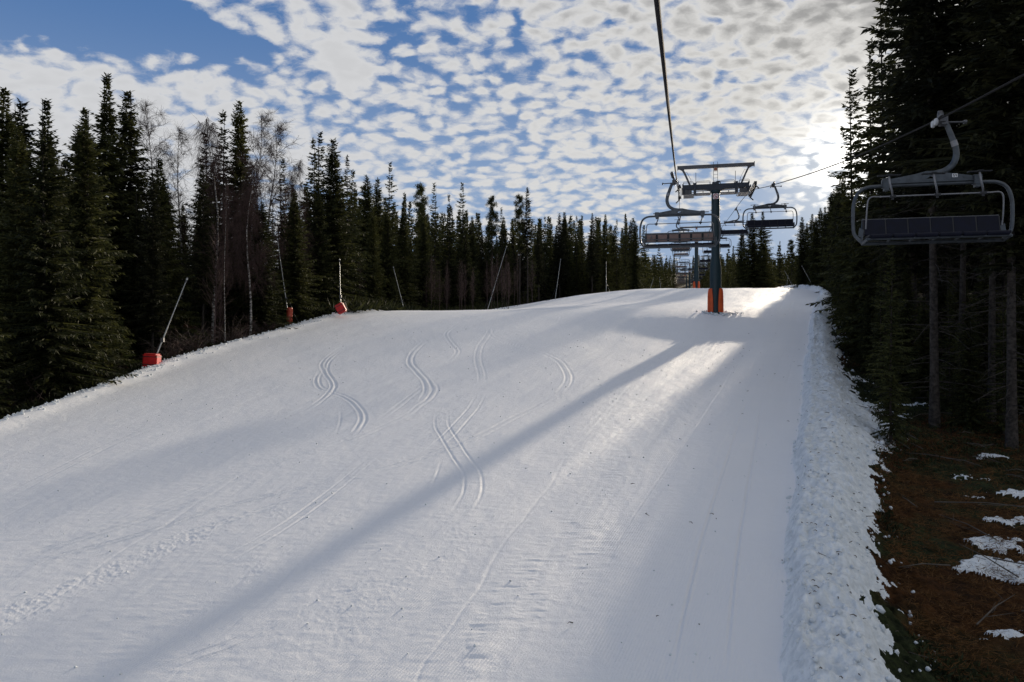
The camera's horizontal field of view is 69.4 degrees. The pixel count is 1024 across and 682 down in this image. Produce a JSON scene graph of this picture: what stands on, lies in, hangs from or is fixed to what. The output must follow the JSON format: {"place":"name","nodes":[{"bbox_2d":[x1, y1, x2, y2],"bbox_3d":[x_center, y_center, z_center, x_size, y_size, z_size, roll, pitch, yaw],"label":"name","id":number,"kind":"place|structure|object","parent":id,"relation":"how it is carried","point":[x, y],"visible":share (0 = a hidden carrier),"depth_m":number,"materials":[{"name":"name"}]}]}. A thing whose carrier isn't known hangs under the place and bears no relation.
{"place":"outdoors","nodes":[
{"label":"outdoors","id":0,"kind":"place"},
{"bbox_2d":[0,0,1010,271],"label":"sky","id":1,"kind":"structure","parent":0,"point":[564,101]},
{"bbox_2d":[28,272,1023,681],"bbox_3d":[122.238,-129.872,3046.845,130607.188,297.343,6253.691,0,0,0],"label":"ground","id":2,"kind":"structure","parent":0,"point":[892,606],"depth_m":17.02,"materials":[{"name":"brown soil"}]},
{"bbox_2d":[0,221,17,417],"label":"spruce tree","id":3,"kind":"object","parent":2,"relation":"on","point":[6,410],"visible":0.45,"depth_m":32.73,"materials":[{"name":"green plant"}]},
{"bbox_2d":[0,87,36,404],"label":"spruce tree","id":4,"kind":"object","parent":2,"relation":"on","point":[7,126],"visible":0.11,"depth_m":42.75,"materials":[{"name":"green plant"}]},
{"bbox_2d":[0,98,38,231],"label":"spruce tree","id":5,"kind":"object","parent":2,"relation":"on","point":[26,131],"visible":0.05,"depth_m":45.98,"materials":[{"name":"green plant"}]},
{"bbox_2d":[0,125,56,412],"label":"spruce tree","id":6,"kind":"object","parent":2,"relation":"on","point":[8,294],"visible":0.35,"depth_m":36.67,"materials":[{"name":"green plant"}]},
{"bbox_2d":[0,98,137,416],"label":"spruce tree","id":7,"kind":"object","parent":2,"relation":"on","point":[47,309],"visible":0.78,"depth_m":35.39,"materials":[{"name":"green plant"}]},
{"bbox_2d":[22,107,139,389],"bbox_3d":[-22.688,-4.099,38.686,5.789,16.339,6.840,0,0,-7],"label":"spruce tree","id":8,"kind":"object","parent":2,"relation":"on","point":[92,259],"visible":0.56,"depth_m":38.69,"materials":[{"name":"green plant"}]},
{"bbox_2d":[63,121,129,337],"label":"tree","id":9,"kind":"object","parent":2,"relation":"on","point":[72,139],"visible":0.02,"depth_m":48.97,"materials":[{"name":"green plant"}]},
{"bbox_2d":[81,72,180,363],"bbox_3d":[-27.962,-7.191,49.462,10.050,21.896,10.830,0,0,41],"label":"spruce tree","id":10,"kind":"object","parent":2,"relation":"on","point":[106,128],"visible":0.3,"depth_m":49.73,"materials":[{"name":"green plant"}]},
{"bbox_2d":[95,90,185,340],"bbox_3d":[-26.995,-7.477,51.979,8.932,20.466,9.396,0,0,9],"label":"spruce tree","id":11,"kind":"object","parent":2,"relation":"on","point":[128,128],"visible":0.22,"depth_m":51.79,"materials":[{"name":"green plant"}]},
{"bbox_2d":[110,190,175,368],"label":"spruce tree","id":12,"kind":"object","parent":2,"relation":"on","point":[133,286],"visible":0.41,"depth_m":46.88,"materials":[{"name":"green plant"}]},
{"bbox_2d":[120,172,187,357],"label":"spruce tree","id":13,"kind":"object","parent":2,"relation":"on","point":[151,259],"visible":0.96,"depth_m":45.24,"materials":[{"name":"green plant"}]},
{"bbox_2d":[131,99,185,232],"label":"birch tree","id":14,"kind":"object","parent":2,"relation":"on","point":[146,125],"visible":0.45,"depth_m":60.30,"materials":[{"name":"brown plant"}]},
{"bbox_2d":[0,312,325,418],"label":"weeds","id":15,"kind":"object","parent":2,"relation":"on","point":[131,369],"visible":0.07,"depth_m":38.19,"materials":[{"name":"brown plant"}]},
{"bbox_2d":[116,158,216,355],"bbox_3d":[-23.474,-4.507,49.501,7.633,15.798,8.226,0,0,-42],"label":"spruce tree","id":16,"kind":"object","parent":2,"relation":"on","point":[171,276],"visible":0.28,"depth_m":49.91,"materials":[{"name":"green plant"}]},
{"bbox_2d":[153,124,199,326],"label":"birch tree","id":17,"kind":"object","parent":2,"relation":"on","point":[179,133],"visible":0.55,"depth_m":61.88,"materials":[{"name":"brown plant"}]},
{"bbox_2d":[161,178,201,339],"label":"spruce tree","id":18,"kind":"object","parent":2,"relation":"on","point":[182,296],"visible":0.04,"depth_m":55.86,"materials":[{"name":"green plant"}]},
{"bbox_2d":[147,319,222,352],"bbox_3d":[-20.650,-0.067,47.046,4.853,2.715,4.691,0,0,44],"label":"bare shrub","id":19,"kind":"object","parent":2,"relation":"on","point":[190,343],"visible":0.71,"depth_m":46.43,"materials":[{"name":"brown plant"}]},
{"bbox_2d":[178,165,223,345],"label":"spruce tree","id":20,"kind":"object","parent":2,"relation":"on","point":[204,240],"visible":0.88,"depth_m":50.39,"materials":[{"name":"green plant"}]},
{"bbox_2d":[177,133,236,329],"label":"spruce tree","id":21,"kind":"object","parent":2,"relation":"on","point":[206,309],"visible":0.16,"depth_m":59.89,"materials":[{"name":"green plant"}]},
{"bbox_2d":[193,216,232,343],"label":"birch sapling","id":22,"kind":"object","parent":2,"relation":"on","point":[216,282],"visible":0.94,"depth_m":48.91,"materials":[{"name":"brown plant"}]},
{"bbox_2d":[174,111,254,341],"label":"birch tree","id":23,"kind":"object","parent":2,"relation":"on","point":[214,165],"visible":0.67,"depth_m":53.94,"materials":[{"name":"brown plant"}]},
{"bbox_2d":[193,110,242,327],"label":"spruce tree","id":24,"kind":"object","parent":2,"relation":"on","point":[222,115],"visible":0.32,"depth_m":60.84,"materials":[{"name":"green plant"}]},
{"bbox_2d":[217,178,234,342],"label":"tree","id":25,"kind":"object","parent":2,"relation":"on","point":[221,250],"visible":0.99,"depth_m":48.98,"materials":[{"name":"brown plant"}]},
{"bbox_2d":[194,100,283,329],"bbox_3d":[-23.000,-10.216,62.047,6.521,20.073,7.206,0,0,29],"label":"spruce tree","id":26,"kind":"object","parent":2,"relation":"on","point":[238,123],"visible":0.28,"depth_m":61.57,"materials":[{"name":"green plant"}]},
{"bbox_2d":[217,154,276,333],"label":"birch tree","id":27,"kind":"object","parent":2,"relation":"on","point":[246,200],"visible":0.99,"depth_m":52.81,"materials":[{"name":"brown plant"}]},
{"bbox_2d":[222,172,273,331],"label":"spruce tree","id":28,"kind":"object","parent":2,"relation":"on","point":[233,312],"visible":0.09,"depth_m":58.31,"materials":[{"name":"green plant"}]},
{"bbox_2d":[220,107,289,307],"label":"birch tree","id":29,"kind":"object","parent":2,"relation":"on","point":[263,118],"visible":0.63,"depth_m":55.84,"materials":[{"name":"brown plant"}]},
{"bbox_2d":[228,201,298,336],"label":"spruce tree","id":30,"kind":"object","parent":2,"relation":"on","point":[263,313],"visible":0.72,"depth_m":54.73,"materials":[{"name":"green plant"}]},
{"bbox_2d":[240,120,307,309],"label":"birch tree","id":31,"kind":"object","parent":2,"relation":"on","point":[275,161],"visible":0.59,"depth_m":61.89,"materials":[{"name":"brown plant"}]},
{"bbox_2d":[270,156,293,313],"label":"spruce tree","id":32,"kind":"object","parent":2,"relation":"on","point":[280,208],"visible":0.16,"depth_m":65.88,"materials":[{"name":"green plant"}]},
{"bbox_2d":[267,191,329,321],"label":"spruce tree","id":33,"kind":"object","parent":2,"relation":"on","point":[295,272],"visible":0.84,"depth_m":59.70,"materials":[{"name":"green plant"}]},
{"bbox_2d":[279,155,319,297],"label":"birch tree","id":34,"kind":"object","parent":2,"relation":"on","point":[294,177],"visible":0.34,"depth_m":64.04,"materials":[{"name":"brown plant"}]},
{"bbox_2d":[300,138,324,267],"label":"spruce tree","id":35,"kind":"object","parent":2,"relation":"on","point":[314,176],"visible":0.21,"depth_m":71.89,"materials":[{"name":"green plant"}]},
{"bbox_2d":[300,187,346,310],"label":"spruce tree","id":36,"kind":"object","parent":2,"relation":"on","point":[319,247],"visible":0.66,"depth_m":66.80,"materials":[{"name":"green plant"}]},
{"bbox_2d":[303,131,349,292],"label":"spruce tree","id":37,"kind":"object","parent":2,"relation":"on","point":[320,140],"visible":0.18,"depth_m":72.88,"materials":[{"name":"green plant"}]},
{"bbox_2d":[306,138,376,302],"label":"spruce tree","id":38,"kind":"object","parent":2,"relation":"on","point":[334,205],"visible":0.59,"depth_m":69.66,"materials":[{"name":"green plant"}]},
{"bbox_2d":[335,154,368,295],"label":"spruce tree","id":39,"kind":"object","parent":2,"relation":"on","point":[350,212],"visible":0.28,"depth_m":75.95,"materials":[{"name":"green plant"}]},
{"bbox_2d":[340,170,373,298],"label":"spruce tree","id":40,"kind":"object","parent":2,"relation":"on","point":[352,204],"visible":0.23,"depth_m":79.94,"materials":[{"name":"green plant"}]},
{"bbox_2d":[351,174,384,295],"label":"spruce tree","id":41,"kind":"object","parent":2,"relation":"on","point":[366,201],"visible":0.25,"depth_m":89.69,"materials":[{"name":"green plant"}]},
{"bbox_2d":[355,208,389,301],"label":"spruce tree","id":42,"kind":"object","parent":2,"relation":"on","point":[373,283],"visible":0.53,"depth_m":82.82,"materials":[{"name":"green plant"}]},
{"bbox_2d":[362,177,399,288],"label":"spruce tree","id":43,"kind":"object","parent":2,"relation":"on","point":[378,203],"visible":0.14,"depth_m":91.82,"materials":[{"name":"green plant"}]},
{"bbox_2d":[368,204,408,304],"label":"spruce tree","id":44,"kind":"object","parent":2,"relation":"on","point":[387,264],"visible":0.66,"depth_m":88.18,"materials":[{"name":"green plant"}]},
{"bbox_2d":[392,201,425,308],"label":"spruce tree","id":45,"kind":"object","parent":2,"relation":"on","point":[404,251],"visible":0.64,"depth_m":92.12,"materials":[{"name":"green plant"}]},
{"bbox_2d":[306,295,513,315],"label":"brushwood","id":46,"kind":"object","parent":2,"relation":"on","point":[357,304],"visible":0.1,"depth_m":72.96,"materials":[{"name":"brown plant"}]},
{"bbox_2d":[0,284,820,681],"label":"snow piste","id":47,"kind":"structure","parent":2,"relation":"on","point":[198,572],"depth_m":19.50,"materials":[{"name":"white snow"}]},
{"bbox_2d":[1,295,935,681],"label":"snow lumps","id":48,"kind":"object","parent":47,"relation":"on","point":[823,619],"visible":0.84,"depth_m":17.32,"materials":[{"name":"white snow"}]},
{"bbox_2d":[519,187,536,303],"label":"spruce tree","id":49,"kind":"object","parent":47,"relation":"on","point":[529,232],"visible":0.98,"depth_m":123.81,"materials":[{"name":"green plant"}]},
{"bbox_2d":[582,213,603,293],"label":"spruce tree","id":50,"kind":"object","parent":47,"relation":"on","point":[591,246],"visible":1,"depth_m":149.86,"materials":[{"name":"green plant"}]},
{"bbox_2d":[593,214,617,292],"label":"spruce tree","id":51,"kind":"object","parent":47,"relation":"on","point":[607,267],"visible":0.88,"depth_m":152.65,"materials":[{"name":"green plant"}]},
{"bbox_2d":[624,221,647,289],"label":"spruce tree","id":52,"kind":"object","parent":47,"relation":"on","point":[635,282],"visible":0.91,"depth_m":149.74,"materials":[{"name":"green plant"}]},
{"bbox_2d":[675,161,758,313],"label":"lift tower","id":53,"kind":"structure","parent":47,"relation":"on","point":[715,302],"depth_m":63.03,"materials":[{"name":"grey metal"}]},
{"bbox_2d":[654,0,1023,265],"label":"haul rope","id":54,"kind":"object","parent":53,"relation":"attached to","point":[659,27],"visible":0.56,"depth_m":13.26,"materials":[{"name":"metal"}]},
{"bbox_2d":[639,172,720,248],"bbox_3d":[7.410,-5.753,32.691,3.524,3.275,1.073,0,0,13],"label":"lift chair","id":55,"kind":"object","parent":54,"relation":"hanging from","point":[679,236],"visible":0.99,"depth_m":32.61,"materials":[{"name":"metal"}]},
{"bbox_2d":[742,181,797,229],"bbox_3d":[17.291,-9.143,49.582,3.524,3.275,1.073,0,0,13],"label":"lift chair","id":56,"kind":"object","parent":54,"relation":"hanging from","point":[777,223],"visible":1,"depth_m":49.53,"materials":[{"name":"grey metal"}]},
{"bbox_2d":[851,110,1014,245],"bbox_3d":[9.946,-3.942,17.512,3.524,3.275,1.073,0,0,13],"label":"lift chair","id":57,"kind":"object","parent":54,"relation":"hanging from","point":[979,227],"visible":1,"depth_m":17.45,"materials":[{"name":"metal"}]},
{"bbox_2d":[410,182,434,253],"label":"conifer tree","id":58,"kind":"object","parent":2,"relation":"on","point":[419,192],"visible":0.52,"depth_m":107.75,"materials":[{"name":"green plant"}]},
{"bbox_2d":[409,223,441,309],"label":"spruce tree","id":59,"kind":"object","parent":2,"relation":"on","point":[422,270],"visible":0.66,"depth_m":97.88,"materials":[{"name":"green plant"}]},
{"bbox_2d":[409,208,443,308],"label":"spruce tree","id":60,"kind":"object","parent":2,"relation":"on","point":[423,220],"visible":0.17,"depth_m":102.65,"materials":[{"name":"green plant"}]},
{"bbox_2d":[428,182,448,307],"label":"spruce tree","id":61,"kind":"object","parent":2,"relation":"on","point":[432,231],"visible":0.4,"depth_m":109.94,"materials":[{"name":"green plant"}]},
{"bbox_2d":[439,193,459,308],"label":"spruce tree","id":62,"kind":"object","parent":2,"relation":"on","point":[449,239],"visible":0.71,"depth_m":113.93,"materials":[{"name":"green plant"}]},
{"bbox_2d":[444,183,479,304],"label":"spruce tree","id":63,"kind":"object","parent":2,"relation":"on","point":[461,237],"visible":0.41,"depth_m":115.89,"materials":[{"name":"green plant"}]},
{"bbox_2d":[445,231,485,306],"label":"spruce tree","id":64,"kind":"object","parent":2,"relation":"on","point":[465,254],"visible":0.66,"depth_m":111.90,"materials":[{"name":"green plant"}]},
{"bbox_2d":[476,232,491,301],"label":"spruce tree","id":65,"kind":"object","parent":2,"relation":"on","point":[481,265],"visible":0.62,"depth_m":134.10,"materials":[{"name":"green plant"}]},
{"bbox_2d":[482,195,499,301],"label":"pine tree","id":66,"kind":"object","parent":2,"relation":"on","point":[487,244],"visible":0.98,"depth_m":124.97,"materials":[{"name":"green plant"}]},
{"bbox_2d":[493,207,510,305],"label":"spruce tree","id":67,"kind":"object","parent":2,"relation":"on","point":[500,282],"visible":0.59,"depth_m":127.89,"materials":[{"name":"green plant"}]},
{"bbox_2d":[489,224,516,305],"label":"spruce tree","id":68,"kind":"object","parent":2,"relation":"on","point":[505,237],"visible":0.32,"depth_m":132.32,"materials":[{"name":"green plant"}]},
{"bbox_2d":[512,194,529,304],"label":"pine tree","id":69,"kind":"object","parent":2,"relation":"on","point":[518,224],"visible":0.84,"depth_m":125.91,"materials":[{"name":"green plant"}]},
{"bbox_2d":[534,216,555,300],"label":"spruce tree","id":70,"kind":"object","parent":2,"relation":"on","point":[545,295],"visible":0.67,"depth_m":149.84,"materials":[{"name":"green plant"}]},
{"bbox_2d":[548,214,570,297],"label":"spruce tree","id":71,"kind":"object","parent":2,"relation":"on","point":[559,252],"visible":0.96,"depth_m":152.78,"materials":[{"name":"green plant"}]},
{"bbox_2d":[548,212,577,298],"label":"spruce tree","id":72,"kind":"object","parent":2,"relation":"on","point":[564,288],"visible":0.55,"depth_m":155.62,"materials":[{"name":"green plant"}]},
{"bbox_2d":[567,217,588,295],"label":"spruce tree","id":73,"kind":"object","parent":2,"relation":"on","point":[577,277],"visible":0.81,"depth_m":158.87,"materials":[{"name":"green plant"}]},
{"bbox_2d":[279,183,1017,304],"bbox_3d":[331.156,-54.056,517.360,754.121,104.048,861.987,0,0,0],"label":"distant forest","id":74,"kind":"object","parent":2,"relation":"on","point":[661,270],"visible":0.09,"depth_m":194.81,"materials":[{"name":"green plant"}]},
{"bbox_2d":[727,229,748,287],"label":"spruce tree","id":75,"kind":"object","parent":2,"relation":"on","point":[741,243],"visible":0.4,"depth_m":171.72,"materials":[{"name":"green plant"}]},
{"bbox_2d":[728,213,776,287],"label":"spruce tree","id":76,"kind":"object","parent":2,"relation":"on","point":[751,251],"visible":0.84,"depth_m":167.38,"materials":[{"name":"green plant"}]},
{"bbox_2d":[745,211,786,287],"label":"spruce tree","id":77,"kind":"object","parent":2,"relation":"on","point":[763,236],"visible":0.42,"depth_m":169.46,"materials":[{"name":"green plant"}]},
{"bbox_2d":[786,217,810,287],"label":"spruce tree","id":78,"kind":"object","parent":2,"relation":"on","point":[802,253],"visible":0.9,"depth_m":111.79,"materials":[{"name":"green plant"}]},
{"bbox_2d":[803,217,821,285],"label":"spruce tree","id":79,"kind":"object","parent":2,"relation":"on","point":[815,237],"visible":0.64,"depth_m":104.81,"materials":[{"name":"green plant"}]},
{"bbox_2d":[779,284,898,681],"bbox_3d":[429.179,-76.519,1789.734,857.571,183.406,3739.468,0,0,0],"label":"snow bank","id":80,"kind":"structure","parent":2,"relation":"on","point":[835,657],"depth_m":16.20,"materials":[{"name":"white snow"}]},
{"bbox_2d":[805,67,890,332],"bbox_3d":[26.321,-10.563,57.714,6.996,21.614,6.659,0,0,-32],"label":"spruce tree","id":81,"kind":"object","parent":2,"relation":"on","point":[845,174],"visible":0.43,"depth_m":57.97,"materials":[{"name":"green plant"}]},
{"bbox_2d":[825,231,890,358],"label":"spruce tree","id":82,"kind":"object","parent":2,"relation":"on","point":[853,304],"visible":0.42,"depth_m":49.90,"materials":[{"name":"green plant"}]},
{"bbox_2d":[831,37,895,339],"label":"spruce tree","id":83,"kind":"object","parent":2,"relation":"on","point":[868,111],"visible":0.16,"depth_m":54.06,"materials":[{"name":"green plant"}]},
{"bbox_2d":[845,280,886,372],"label":"spruce tree","id":84,"kind":"object","parent":2,"relation":"on","point":[867,316],"visible":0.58,"depth_m":43.95,"materials":[{"name":"green plant"}]},
{"bbox_2d":[860,245,906,396],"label":"spruce tree","id":85,"kind":"object","parent":2,"relation":"on","point":[879,314],"visible":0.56,"depth_m":36.00,"materials":[{"name":"green plant"}]},
{"bbox_2d":[825,2,951,359],"bbox_3d":[23.276,-10.362,46.648,7.620,25.785,7.253,0,0,-38],"label":"spruce tree","id":86,"kind":"object","parent":2,"relation":"on","point":[863,256],"visible":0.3,"depth_m":47.05,"materials":[{"name":"green plant"}]},
{"bbox_2d":[866,240,921,445],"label":"spruce tree","id":87,"kind":"object","parent":2,"relation":"on","point":[891,399],"visible":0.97,"depth_m":26.94,"materials":[{"name":"green plant"}]},
{"bbox_2d":[877,265,927,390],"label":"spruce tree","id":88,"kind":"object","parent":2,"relation":"on","point":[908,310],"visible":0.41,"depth_m":37.84,"materials":[{"name":"green plant"}]},
{"bbox_2d":[834,5,981,360],"bbox_3d":[22.279,-9.644,39.943,8.050,26.041,7.604,0,0,10],"label":"spruce tree","id":89,"kind":"object","parent":2,"relation":"on","point":[914,250],"visible":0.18,"depth_m":40.02,"materials":[{"name":"green plant"}]},
{"bbox_2d":[900,297,948,402],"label":"spruce tree","id":90,"kind":"object","parent":2,"relation":"on","point":[923,346],"visible":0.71,"depth_m":35.89,"materials":[{"name":"green plant"}]},
{"bbox_2d":[837,335,1023,639],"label":"snow patches","id":91,"kind":"object","parent":2,"relation":"on","point":[1009,633],"visible":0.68,"depth_m":16.90,"materials":[{"name":"white snow"}]},
{"bbox_2d":[860,0,1003,427],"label":"spruce tree","id":92,"kind":"object","parent":2,"relation":"on","point":[920,41],"visible":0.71,"depth_m":30.31,"materials":[{"name":"green plant"}]},
{"bbox_2d":[841,313,1023,681],"bbox_3d":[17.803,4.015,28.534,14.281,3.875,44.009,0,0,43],"label":"grass","id":93,"kind":"structure","parent":2,"relation":"on","point":[942,606],"depth_m":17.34,"materials":[{"name":"brown plant"}]},
{"bbox_2d":[917,258,957,382],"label":"spruce tree","id":94,"kind":"object","parent":2,"relation":"on","point":[941,304],"visible":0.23,"depth_m":41.80,"materials":[{"name":"green plant"}]},
{"bbox_2d":[859,380,1023,624],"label":"brushwood","id":95,"kind":"object","parent":2,"relation":"on","point":[987,614],"visible":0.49,"depth_m":19.76,"materials":[{"name":"brown wood"}]},
{"bbox_2d":[926,278,967,412],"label":"spruce tree","id":96,"kind":"object","parent":2,"relation":"on","point":[943,377],"visible":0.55,"depth_m":32.95,"materials":[{"name":"green plant"}]},
{"bbox_2d":[900,0,1004,369],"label":"spruce tree","id":97,"kind":"object","parent":2,"relation":"on","point":[962,289],"visible":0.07,"depth_m":36.86,"materials":[{"name":"green plant"}]},
{"bbox_2d":[885,0,1023,449],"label":"spruce tree","id":98,"kind":"object","parent":2,"relation":"on","point":[991,140],"visible":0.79,"depth_m":26.91,"materials":[{"name":"green plant"}]},
{"bbox_2d":[938,265,979,379],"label":"spruce tree","id":99,"kind":"object","parent":2,"relation":"on","point":[956,307],"visible":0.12,"depth_m":40.94,"materials":[{"name":"green plant"}]},
{"bbox_2d":[937,305,999,432],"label":"spruce tree","id":100,"kind":"object","parent":2,"relation":"on","point":[969,358],"visible":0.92,"depth_m":29.87,"materials":[{"name":"green plant"}]},
{"bbox_2d":[939,242,1006,321],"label":"spruce tree","id":101,"kind":"object","parent":2,"relation":"on","point":[976,260],"visible":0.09,"depth_m":51.03,"materials":[{"name":"green plant"}]},
{"bbox_2d":[948,257,1006,406],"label":"spruce tree","id":102,"kind":"object","parent":2,"relation":"on","point":[983,315],"visible":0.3,"depth_m":34.87,"materials":[{"name":"green plant"}]},
{"bbox_2d":[946,0,1023,421],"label":"spruce tree","id":103,"kind":"object","parent":2,"relation":"on","point":[992,336],"visible":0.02,"depth_m":30.93,"materials":[{"name":"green plant"}]},
{"bbox_2d":[978,294,1023,434],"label":"spruce tree","id":104,"kind":"object","parent":2,"relation":"on","point":[1001,395],"visible":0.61,"depth_m":28.98,"materials":[{"name":"green plant"}]},
{"bbox_2d":[996,266,1023,415],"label":"spruce tree","id":105,"kind":"object","parent":2,"relation":"on","point":[1019,339],"visible":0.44,"depth_m":32.85,"materials":[{"name":"green plant"}]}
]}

